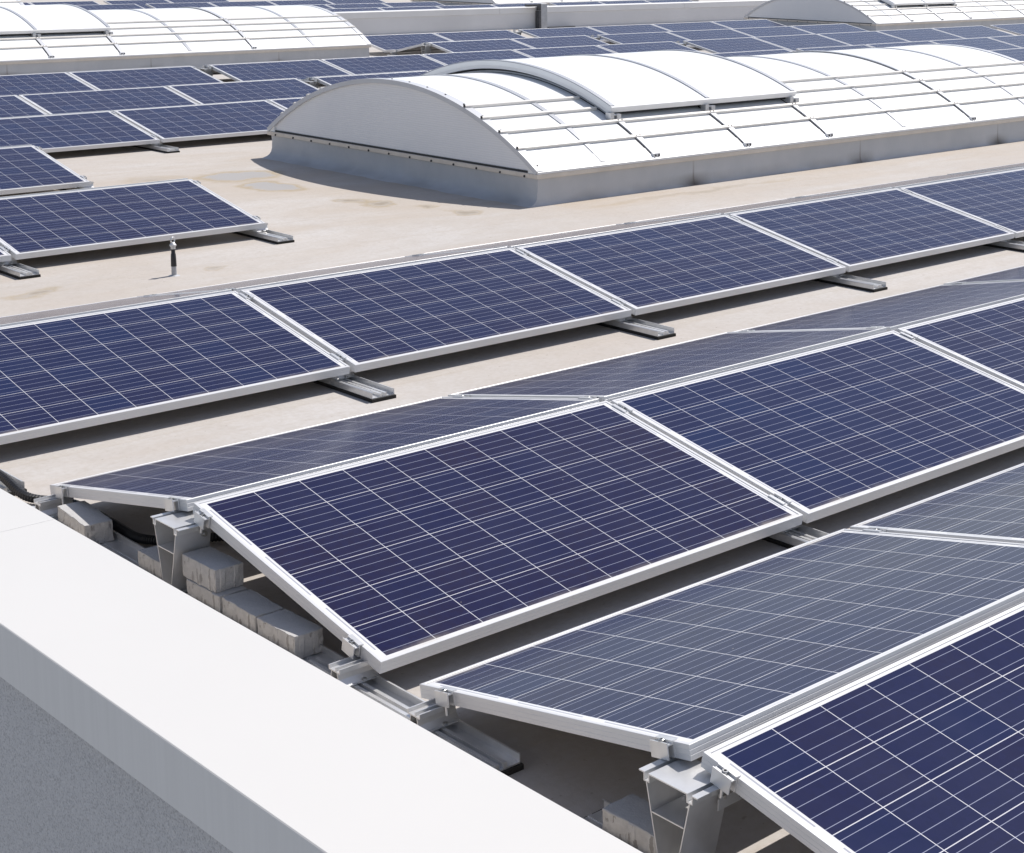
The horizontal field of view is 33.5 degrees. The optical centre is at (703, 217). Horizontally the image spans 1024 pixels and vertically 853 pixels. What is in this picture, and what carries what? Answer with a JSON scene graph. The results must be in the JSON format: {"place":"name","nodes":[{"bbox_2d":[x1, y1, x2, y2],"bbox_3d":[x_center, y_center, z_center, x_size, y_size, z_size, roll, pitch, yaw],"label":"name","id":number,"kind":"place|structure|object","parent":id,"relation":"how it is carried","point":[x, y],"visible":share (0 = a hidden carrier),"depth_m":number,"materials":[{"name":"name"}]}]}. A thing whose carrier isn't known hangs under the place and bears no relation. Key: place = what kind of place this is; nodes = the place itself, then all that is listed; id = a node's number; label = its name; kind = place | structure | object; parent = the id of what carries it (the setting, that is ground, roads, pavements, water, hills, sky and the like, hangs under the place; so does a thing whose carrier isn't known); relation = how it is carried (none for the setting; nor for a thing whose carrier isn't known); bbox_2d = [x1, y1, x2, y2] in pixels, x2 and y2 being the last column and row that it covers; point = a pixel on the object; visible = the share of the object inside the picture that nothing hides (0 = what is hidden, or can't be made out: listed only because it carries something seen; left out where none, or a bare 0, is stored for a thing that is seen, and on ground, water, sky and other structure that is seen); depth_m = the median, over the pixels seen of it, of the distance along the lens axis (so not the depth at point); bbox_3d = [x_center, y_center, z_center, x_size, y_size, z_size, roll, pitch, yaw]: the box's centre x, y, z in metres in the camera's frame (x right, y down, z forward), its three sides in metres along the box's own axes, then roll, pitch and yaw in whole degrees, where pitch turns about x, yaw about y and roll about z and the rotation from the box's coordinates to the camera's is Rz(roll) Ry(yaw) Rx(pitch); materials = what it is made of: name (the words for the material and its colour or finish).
{"place":"outdoors","nodes":[
{"label":"outdoors","id":0,"kind":"place"},
{"bbox_2d":[0,0,1023,852],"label":"roof","id":1,"kind":"structure","parent":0,"point":[326,218],"depth_m":9.20,"materials":[{"name":"concrete"}]},
{"bbox_2d":[0,469,26,495],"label":"mounting rail","id":2,"kind":"object","parent":1,"relation":"on","point":[20,483],"visible":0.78,"depth_m":5.99,"materials":[{"name":"metal"}]},
{"bbox_2d":[0,289,231,326],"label":"solar panel","id":3,"kind":"object","parent":2,"relation":"on","point":[71,311],"visible":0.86,"depth_m":7.98,"materials":[{"name":"glass"}]},
{"bbox_2d":[0,291,349,444],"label":"solar panel","id":4,"kind":"object","parent":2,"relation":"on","point":[64,374],"visible":1,"depth_m":7.16,"materials":[{"name":"glass"}]},
{"bbox_2d":[0,245,40,279],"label":"mounting rail","id":5,"kind":"object","parent":1,"relation":"on","point":[14,268],"visible":0.9,"depth_m":9.80,"materials":[{"name":"metal"}]},
{"bbox_2d":[0,179,264,259],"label":"solar panel","id":6,"kind":"object","parent":5,"relation":"on","point":[40,225],"visible":1,"depth_m":10.77,"materials":[{"name":"glass"}]},
{"bbox_2d":[0,95,46,117],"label":"solar panel","id":7,"kind":"object","parent":1,"relation":"on","point":[13,105],"visible":0.66,"depth_m":17.23,"materials":[{"name":"glass"}]},
{"bbox_2d":[0,72,95,95],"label":"solar panel","id":8,"kind":"object","parent":1,"relation":"on","point":[24,84],"visible":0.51,"depth_m":19.96,"materials":[{"name":"glass"}]},
{"bbox_2d":[36,146,93,190],"bbox_3d":[-5.302,-0.423,13.432,0.124,0.284,2.266,-9,13,-44],"label":"mounting rail","id":9,"kind":"object","parent":1,"relation":"on","point":[85,177],"visible":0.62,"depth_m":12.92,"materials":[{"name":"metal"}]},
{"bbox_2d":[0,145,89,194],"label":"solar panel","id":10,"kind":"object","parent":9,"relation":"on","point":[31,168],"visible":1,"depth_m":12.86,"materials":[{"name":"glass"}]},
{"bbox_2d":[19,86,196,113],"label":"solar panel","id":11,"kind":"object","parent":1,"relation":"on","point":[99,100],"visible":0.62,"depth_m":17.97,"materials":[{"name":"glass"}]},
{"bbox_2d":[76,4,144,9],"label":"solar panel","id":12,"kind":"object","parent":1,"relation":"on","point":[111,6],"visible":0.3,"depth_m":40.24,"materials":[{"name":"glass"}]},
{"bbox_2d":[0,469,223,544],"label":"corrugated conduit","id":13,"kind":"object","parent":1,"relation":"on","point":[12,485],"visible":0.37,"depth_m":5.59,"materials":[{"name":"black plastic"}]},
{"bbox_2d":[104,0,170,8],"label":"solar panel","id":14,"kind":"object","parent":1,"relation":"on","point":[142,3],"visible":0.37,"depth_m":42.96,"materials":[{"name":"glass"}]},
{"bbox_2d":[108,110,179,152],"bbox_3d":[-5.631,-0.869,16.101,0.124,0.285,2.266,-9,13,-44],"label":"mounting rail","id":15,"kind":"object","parent":1,"relation":"on","point":[160,147],"visible":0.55,"depth_m":15.50,"materials":[{"name":"metal"}]},
{"bbox_2d":[0,111,159,152],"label":"solar panel","id":16,"kind":"object","parent":15,"relation":"on","point":[72,132],"visible":1,"depth_m":15.36,"materials":[{"name":"glass"}]},
{"bbox_2d":[113,100,284,142],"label":"solar panel","id":17,"kind":"object","parent":15,"relation":"on","point":[195,122],"visible":0.77,"depth_m":16.28,"materials":[{"name":"glass"}]},
{"bbox_2d":[146,2,216,7],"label":"solar panel","id":18,"kind":"object","parent":1,"relation":"on","point":[177,5],"visible":0.42,"depth_m":41.50,"materials":[{"name":"glass"}]},
{"bbox_2d":[0,4,370,74],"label":"barrel skylight","id":19,"kind":"object","parent":1,"relation":"on","point":[52,38],"visible":0.94,"depth_m":24.95,"materials":[{"name":"plastic"}]},
{"bbox_2d":[199,65,212,75],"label":"mounting rail","id":20,"kind":"object","parent":1,"relation":"on","point":[209,70],"visible":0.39,"depth_m":21.91,"materials":[{"name":"metal"}]},
{"bbox_2d":[209,59,351,80],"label":"solar panel","id":21,"kind":"object","parent":20,"relation":"on","point":[301,69],"visible":0.61,"depth_m":22.19,"materials":[{"name":"glass"}]},
{"bbox_2d":[182,178,294,243],"bbox_3d":[-3.499,-0.112,11.647,0.124,0.284,2.266,-9,13,-44],"label":"mounting rail","id":22,"kind":"object","parent":1,"relation":"on","point":[267,235],"visible":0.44,"depth_m":11.01,"materials":[{"name":"grey metal"}]},
{"bbox_2d":[208,1,275,6],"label":"solar panel","id":23,"kind":"object","parent":1,"relation":"on","point":[243,3],"visible":0.43,"depth_m":42.68,"materials":[{"name":"glass"}]},
{"bbox_2d":[143,288,395,402],"bbox_3d":[-2.168,0.506,7.985,0.124,0.285,2.266,-9,13,-44],"label":"mounting rail","id":24,"kind":"object","parent":1,"relation":"on","point":[351,383],"visible":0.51,"depth_m":7.34,"materials":[{"name":"metal"}]},
{"bbox_2d":[157,247,507,294],"bbox_3d":[-2.006,0.302,9.017,1.648,0.035,0.992,-9,2,-44],"label":"solar panel","id":25,"kind":"object","parent":24,"relation":"on","point":[291,277],"visible":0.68,"depth_m":8.92,"materials":[{"name":"glass"}]},
{"bbox_2d":[240,248,631,371],"bbox_3d":[-1.296,0.424,8.311,1.648,0.035,0.992,-9,24,-44],"label":"solar panel","id":26,"kind":"object","parent":24,"relation":"on","point":[373,318],"visible":0.98,"depth_m":8.21,"materials":[{"name":"glass"}]},
{"bbox_2d":[32,485,523,775],"bbox_3d":[-1.392,1.030,4.873,0.124,0.284,2.606,-9,13,-44],"label":"mounting rail","id":27,"kind":"object","parent":1,"relation":"on","point":[178,533],"visible":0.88,"depth_m":4.54,"materials":[{"name":"silver metal"}]},
{"bbox_2d":[58,501,113,543],"bbox_3d":[-2.035,1.004,5.531,0.096,0.069,0.256,-7,12,-39],"label":"concrete block","id":28,"kind":"object","parent":27,"relation":"on","point":[87,520],"depth_m":5.47,"materials":[{"name":"concrete"}]},
{"bbox_2d":[138,546,162,579],"bbox_3d":[-1.651,1.068,5.164,0.096,0.069,0.194,-9,13,-43],"label":"concrete block","id":29,"kind":"object","parent":27,"relation":"on","point":[148,560],"depth_m":5.16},
{"bbox_2d":[186,579,246,613],"bbox_3d":[-1.429,1.107,4.939,0.194,0.069,0.096,10,13,44],"label":"concrete block","id":30,"kind":"object","parent":27,"relation":"on","point":[205,596],"depth_m":4.89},
{"bbox_2d":[182,546,243,592],"bbox_3d":[-1.446,1.034,4.950,0.194,0.069,0.096,9,13,43],"label":"concrete block","id":31,"kind":"object","parent":30,"relation":"on","point":[212,569],"depth_m":4.91,"materials":[{"name":"concrete"}]},
{"bbox_2d":[222,589,282,633],"bbox_3d":[-1.288,1.131,4.801,0.096,0.069,0.194,-8,13,-43],"label":"concrete block","id":32,"kind":"object","parent":27,"relation":"on","point":[247,608],"depth_m":4.78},
{"bbox_2d":[257,609,322,658],"bbox_3d":[-1.147,1.155,4.662,0.194,0.069,0.096,9,13,43],"label":"concrete block","id":33,"kind":"object","parent":27,"relation":"on","point":[300,637],"depth_m":4.62,"materials":[{"name":"concrete"}]},
{"bbox_2d":[50,396,598,510],"bbox_3d":[-1.314,0.809,5.987,1.648,0.035,0.992,-9,2,-44],"label":"solar panel","id":34,"kind":"object","parent":27,"relation":"on","point":[189,479],"visible":0.85,"depth_m":5.84,"materials":[{"name":"glass"}]},
{"bbox_2d":[193,401,802,673],"bbox_3d":[-0.603,0.932,5.284,1.648,0.036,0.992,-9,24,-44],"label":"solar panel","id":35,"kind":"object","parent":27,"relation":"on","point":[396,560],"visible":0.98,"depth_m":5.15,"materials":[{"name":"glass"}]},
{"bbox_2d":[268,0,332,4],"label":"solar panel","id":36,"kind":"object","parent":1,"relation":"on","point":[298,2],"visible":0.39,"depth_m":43.81,"materials":[{"name":"glass"}]},
{"bbox_2d":[304,77,318,87],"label":"mounting rail","id":37,"kind":"object","parent":1,"relation":"on","point":[315,83],"visible":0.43,"depth_m":20.13,"materials":[{"name":"grey metal"}]},
{"bbox_2d":[314,71,427,85],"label":"solar panel","id":38,"kind":"object","parent":37,"relation":"on","point":[328,80],"visible":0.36,"depth_m":20.55,"materials":[{"name":"glass"}]},
{"bbox_2d":[320,54,445,74],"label":"solar panel","id":39,"kind":"object","parent":1,"relation":"on","point":[383,64],"visible":0.61,"depth_m":23.36,"materials":[{"name":"glass"}]},
{"bbox_2d":[365,33,450,51],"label":"solar panel","id":40,"kind":"object","parent":1,"relation":"on","point":[388,43],"visible":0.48,"depth_m":28.70,"materials":[{"name":"glass"}]},
{"bbox_2d":[387,42,431,55],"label":"mounting rail","id":41,"kind":"object","parent":1,"relation":"on","point":[425,49],"visible":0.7,"depth_m":26.96,"materials":[{"name":"metal"}]},
{"bbox_2d":[428,39,531,52],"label":"solar panel","id":42,"kind":"object","parent":41,"relation":"on","point":[476,45],"visible":0.61,"depth_m":27.26,"materials":[{"name":"glass"}]},
{"bbox_2d":[421,50,531,64],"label":"solar panel","id":43,"kind":"object","parent":1,"relation":"on","point":[449,58],"visible":0.52,"depth_m":24.64,"materials":[{"name":"glass"}]},
{"bbox_2d":[413,246,675,339],"bbox_3d":[-0.981,0.322,9.152,0.124,0.285,2.266,-9,13,-44],"label":"mounting rail","id":44,"kind":"object","parent":1,"relation":"on","point":[630,324],"visible":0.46,"depth_m":8.51,"materials":[{"name":"metal"}]},
{"bbox_2d":[409,214,720,255],"bbox_3d":[-0.820,0.118,10.182,1.648,0.036,0.992,-9,2,-44],"label":"solar panel","id":45,"kind":"object","parent":44,"relation":"on","point":[514,244],"visible":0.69,"depth_m":10.11,"materials":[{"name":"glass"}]},
{"bbox_2d":[516,215,845,315],"bbox_3d":[-0.107,0.240,9.474,1.648,0.035,0.992,-9,24,-44],"label":"solar panel","id":46,"kind":"object","parent":44,"relation":"on","point":[643,270],"visible":0.97,"depth_m":9.39,"materials":[{"name":"glass"}]},
{"bbox_2d":[334,0,769,34],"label":"upstand wall","id":47,"kind":"structure","parent":1,"relation":"on","point":[382,22],"depth_m":36.67,"materials":[{"name":"paint"}]},
{"bbox_2d":[525,3,574,28],"bbox_3d":[-3.379,-4.425,36.849,1.330,0.538,0.158,-9,13,-44],"label":"cable duct","id":48,"kind":"object","parent":47,"relation":"attached to","point":[541,16],"visible":0.84,"depth_m":36.61,"materials":[{"name":"metal"}]},
{"bbox_2d":[410,0,698,5],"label":"barrel skylight","id":49,"kind":"object","parent":1,"relation":"on","point":[464,2],"visible":0.27,"depth_m":44.88,"materials":[{"name":"plastic"}]},
{"bbox_2d":[513,45,614,57],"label":"solar panel","id":50,"kind":"object","parent":1,"relation":"on","point":[554,51],"visible":0.44,"depth_m":25.82,"materials":[{"name":"glass"}]},
{"bbox_2d":[407,686,742,852],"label":"mounting rail","id":51,"kind":"object","parent":1,"relation":"on","point":[689,801],"visible":0.82,"depth_m":3.53,"materials":[{"name":"metal"}]},
{"bbox_2d":[602,794,656,852],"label":"concrete block","id":52,"kind":"object","parent":51,"relation":"on","point":[627,819],"depth_m":3.64,"materials":[{"name":"concrete"}]},
{"bbox_2d":[420,529,1023,760],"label":"solar panel","id":53,"kind":"object","parent":51,"relation":"on","point":[697,669],"visible":0.98,"depth_m":4.28,"materials":[{"name":"glass"}]},
{"bbox_2d":[701,602,1023,852],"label":"solar panel","id":54,"kind":"object","parent":51,"relation":"on","point":[921,751],"visible":0.95,"depth_m":3.59,"materials":[{"name":"glass"}]},
{"bbox_2d":[591,35,600,39],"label":"mounting rail","id":55,"kind":"object","parent":1,"relation":"on","point":[598,37],"visible":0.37,"depth_m":29.42,"materials":[{"name":"metal"}]},
{"bbox_2d":[597,32,693,46],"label":"solar panel","id":56,"kind":"object","parent":55,"relation":"on","point":[626,38],"visible":0.61,"depth_m":29.76,"materials":[{"name":"glass"}]},
{"bbox_2d":[588,24,668,33],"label":"solar panel","id":57,"kind":"object","parent":1,"relation":"on","point":[624,29],"visible":0.62,"depth_m":32.48,"materials":[{"name":"glass"}]},
{"bbox_2d":[453,394,828,548],"bbox_3d":[-0.289,0.830,6.124,0.124,0.285,2.266,-9,13,-44],"label":"mounting rail","id":58,"kind":"object","parent":1,"relation":"on","point":[794,536],"visible":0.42,"depth_m":5.56,"materials":[{"name":"metal"}]},
{"bbox_2d":[448,327,886,402],"bbox_3d":[-0.127,0.624,7.156,1.648,0.036,0.992,-9,2,-44],"label":"solar panel","id":59,"kind":"object","parent":58,"relation":"on","point":[610,379],"visible":0.71,"depth_m":7.04,"materials":[{"name":"glass"}]},
{"bbox_2d":[611,330,1023,522],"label":"solar panel","id":60,"kind":"object","parent":58,"relation":"on","point":[816,434],"visible":0.93,"depth_m":6.32,"materials":[{"name":"glass"}]},
{"bbox_2d":[263,44,1023,207],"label":"barrel skylight","id":61,"kind":"object","parent":1,"relation":"on","point":[534,132],"visible":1,"depth_m":14.17,"materials":[{"name":"plastic"}]},
{"bbox_2d":[676,41,686,45],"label":"mounting rail","id":62,"kind":"object","parent":1,"relation":"on","point":[684,43],"visible":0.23,"depth_m":27.90,"materials":[{"name":"metal"}]},
{"bbox_2d":[683,37,792,52],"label":"solar panel","id":63,"kind":"object","parent":62,"relation":"attached to","point":[725,45],"visible":0.69,"depth_m":28.18,"materials":[{"name":"glass"}]},
{"bbox_2d":[652,22,730,30],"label":"solar panel","id":64,"kind":"object","parent":1,"relation":"on","point":[688,26],"visible":0.56,"depth_m":33.65,"materials":[{"name":"glass"}]},
{"bbox_2d":[668,29,752,39],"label":"solar panel","id":65,"kind":"object","parent":1,"relation":"on","point":[708,34],"visible":0.6,"depth_m":30.95,"materials":[{"name":"glass"}]},
{"bbox_2d":[711,19,785,28],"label":"solar panel","id":66,"kind":"object","parent":1,"relation":"on","point":[733,24],"visible":0.59,"depth_m":34.82,"materials":[{"name":"glass"}]},
{"bbox_2d":[710,49,791,56],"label":"solar panel","id":67,"kind":"object","parent":1,"relation":"on","point":[760,52],"visible":0.3,"depth_m":25.34,"materials":[{"name":"glass"}]},
{"bbox_2d":[627,213,887,291],"bbox_3d":[0.207,0.138,10.319,0.124,0.285,2.266,-9,13,-44],"label":"mounting rail","id":68,"kind":"object","parent":1,"relation":"on","point":[856,282],"visible":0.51,"depth_m":9.67,"materials":[{"name":"metal"}]},
{"bbox_2d":[622,187,891,223],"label":"solar panel","id":69,"kind":"object","parent":68,"relation":"on","point":[754,206],"visible":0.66,"depth_m":11.28,"materials":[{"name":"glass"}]},
{"bbox_2d":[729,188,1014,271],"bbox_3d":[1.081,0.056,10.642,1.648,0.035,0.992,-9,24,-44],"label":"solar panel","id":70,"kind":"object","parent":68,"relation":"on","point":[850,233],"visible":0.95,"depth_m":10.56,"materials":[{"name":"glass"}]},
{"bbox_2d":[732,26,812,36],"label":"solar panel","id":71,"kind":"object","parent":1,"relation":"on","point":[771,31],"visible":0.62,"depth_m":32.12,"materials":[{"name":"glass"}]},
{"bbox_2d":[753,34,848,51],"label":"solar panel","id":72,"kind":"object","parent":1,"relation":"on","point":[793,43],"visible":0.65,"depth_m":29.36,"materials":[{"name":"glass"}]},
{"bbox_2d":[739,326,918,339],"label":"mounting rail","id":73,"kind":"object","parent":1,"relation":"on","point":[909,335],"visible":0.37,"depth_m":7.32,"materials":[{"name":"metal"}]},
{"bbox_2d":[733,280,1023,331],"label":"solar panel","id":74,"kind":"object","parent":73,"relation":"on","point":[893,312],"visible":0.69,"depth_m":8.20,"materials":[{"name":"glass"}]},
{"bbox_2d":[897,297,1023,389],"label":"solar panel","id":75,"kind":"object","parent":73,"relation":"on","point":[989,340],"visible":0.88,"depth_m":7.38,"materials":[{"name":"glass"}]},
{"bbox_2d":[791,23,867,33],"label":"solar panel","id":76,"kind":"object","parent":1,"relation":"on","point":[828,28],"visible":0.64,"depth_m":33.28,"materials":[{"name":"glass"}]},
{"bbox_2d":[796,45,872,50],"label":"solar panel","id":77,"kind":"object","parent":1,"relation":"on","point":[832,48],"visible":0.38,"depth_m":26.64,"materials":[{"name":"glass"}]},
{"bbox_2d":[818,31,909,44],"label":"solar panel","id":78,"kind":"object","parent":1,"relation":"on","point":[863,38],"visible":0.59,"depth_m":30.54,"materials":[{"name":"glass"}]},
{"bbox_2d":[862,526,887,531],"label":"mounting rail","id":79,"kind":"object","parent":1,"relation":"on","point":[877,529],"visible":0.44,"depth_m":5.32,"materials":[{"name":"metal"}]},
{"bbox_2d":[850,463,1023,543],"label":"solar panel","id":80,"kind":"object","parent":79,"relation":"on","point":[989,508],"visible":0.71,"depth_m":5.43,"materials":[{"name":"glass"}]},
{"bbox_2d":[744,0,1023,30],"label":"barrel skylight","id":81,"kind":"object","parent":1,"relation":"on","point":[874,15],"visible":0.81,"depth_m":36.40,"materials":[{"name":"plastic"}]},
{"bbox_2d":[798,187,1023,251],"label":"mounting rail","id":82,"kind":"object","parent":1,"relation":"on","point":[1010,244],"visible":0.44,"depth_m":10.91,"materials":[{"name":"metal"}]},
{"bbox_2d":[792,167,1023,197],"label":"solar panel","id":83,"kind":"object","parent":82,"relation":"attached to","point":[912,182],"visible":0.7,"depth_m":12.43,"materials":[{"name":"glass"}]},
{"bbox_2d":[899,169,1023,237],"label":"solar panel","id":84,"kind":"object","parent":82,"relation":"on","point":[996,199],"visible":0.91,"depth_m":11.61,"materials":[{"name":"glass"}]},
{"bbox_2d":[877,28,964,41],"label":"solar panel","id":85,"kind":"object","parent":1,"relation":"on","point":[921,34],"visible":0.62,"depth_m":31.71,"materials":[{"name":"glass"}]},
{"bbox_2d":[932,25,1014,37],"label":"solar panel","id":86,"kind":"object","parent":1,"relation":"on","point":[981,31],"visible":0.63,"depth_m":32.88,"materials":[{"name":"glass"}]},
{"bbox_2d":[931,37,1020,49],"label":"solar panel","id":87,"kind":"object","parent":1,"relation":"on","point":[985,43],"visible":0.59,"depth_m":28.92,"materials":[{"name":"glass"}]},
{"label":"mounting rail","id":88,"kind":"object","parent":1,"relation":"on","visible":0},
{"bbox_2d":[68,66,222,89],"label":"solar panel","id":89,"kind":"object","parent":88,"relation":"attached to","point":[132,78],"visible":0.62,"depth_m":20.88,"materials":[{"name":"glass"}]},
{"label":"mounting rail","id":90,"kind":"object","parent":1,"relation":"on","visible":0},
{"bbox_2d":[596,41,700,52],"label":"solar panel","id":91,"kind":"object","parent":90,"relation":"attached to","point":[636,47],"visible":0.5,"depth_m":27.01,"materials":[{"name":"glass"}]},
{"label":"mounting rail","id":92,"kind":"object","parent":1,"relation":"on","visible":0},
{"bbox_2d":[512,35,607,47],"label":"solar panel","id":93,"kind":"object","parent":92,"relation":"on","point":[558,41],"visible":0.63,"depth_m":28.44,"materials":[{"name":"glass"}]},
{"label":"mounting rail","id":94,"kind":"object","parent":1,"relation":"on","visible":0},
{"bbox_2d":[433,30,526,40],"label":"solar panel","id":95,"kind":"object","parent":94,"relation":"attached to","point":[479,35],"visible":0.59,"depth_m":29.99,"materials":[{"name":"glass"}]},
{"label":"mounting rail","id":96,"kind":"object","parent":1,"relation":"on","visible":0},
{"bbox_2d":[518,27,606,41],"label":"solar panel","id":97,"kind":"object","parent":96,"relation":"attached to","point":[564,31],"visible":0.62,"depth_m":31.30,"materials":[{"name":"glass"}]},
{"bbox_3d":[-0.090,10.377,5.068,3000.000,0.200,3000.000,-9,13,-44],"label":"ground","id":98,"kind":"structure","parent":0,"visible":0},
{"bbox_2d":[0,488,642,852],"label":"parapet wall","id":99,"kind":"structure","parent":98,"relation":"on","point":[142,710],"depth_m":3.83,"materials":[{"name":"grey paint"}]},
{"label":"mounting rail","id":100,"kind":"object","parent":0,"visible":0},
{"bbox_2d":[944,266,1023,284],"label":"solar panel","id":101,"kind":"object","parent":100,"relation":"attached to","point":[1014,274],"visible":0.56,"depth_m":9.29,"materials":[{"name":"glass"}]},
{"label":"mounting rail","id":102,"kind":"object","parent":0,"visible":0},
{"bbox_2d":[167,78,318,103],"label":"solar panel","id":103,"kind":"object","parent":102,"relation":"attached to","point":[210,93],"visible":0.59,"depth_m":19.11,"materials":[{"name":"glass"}]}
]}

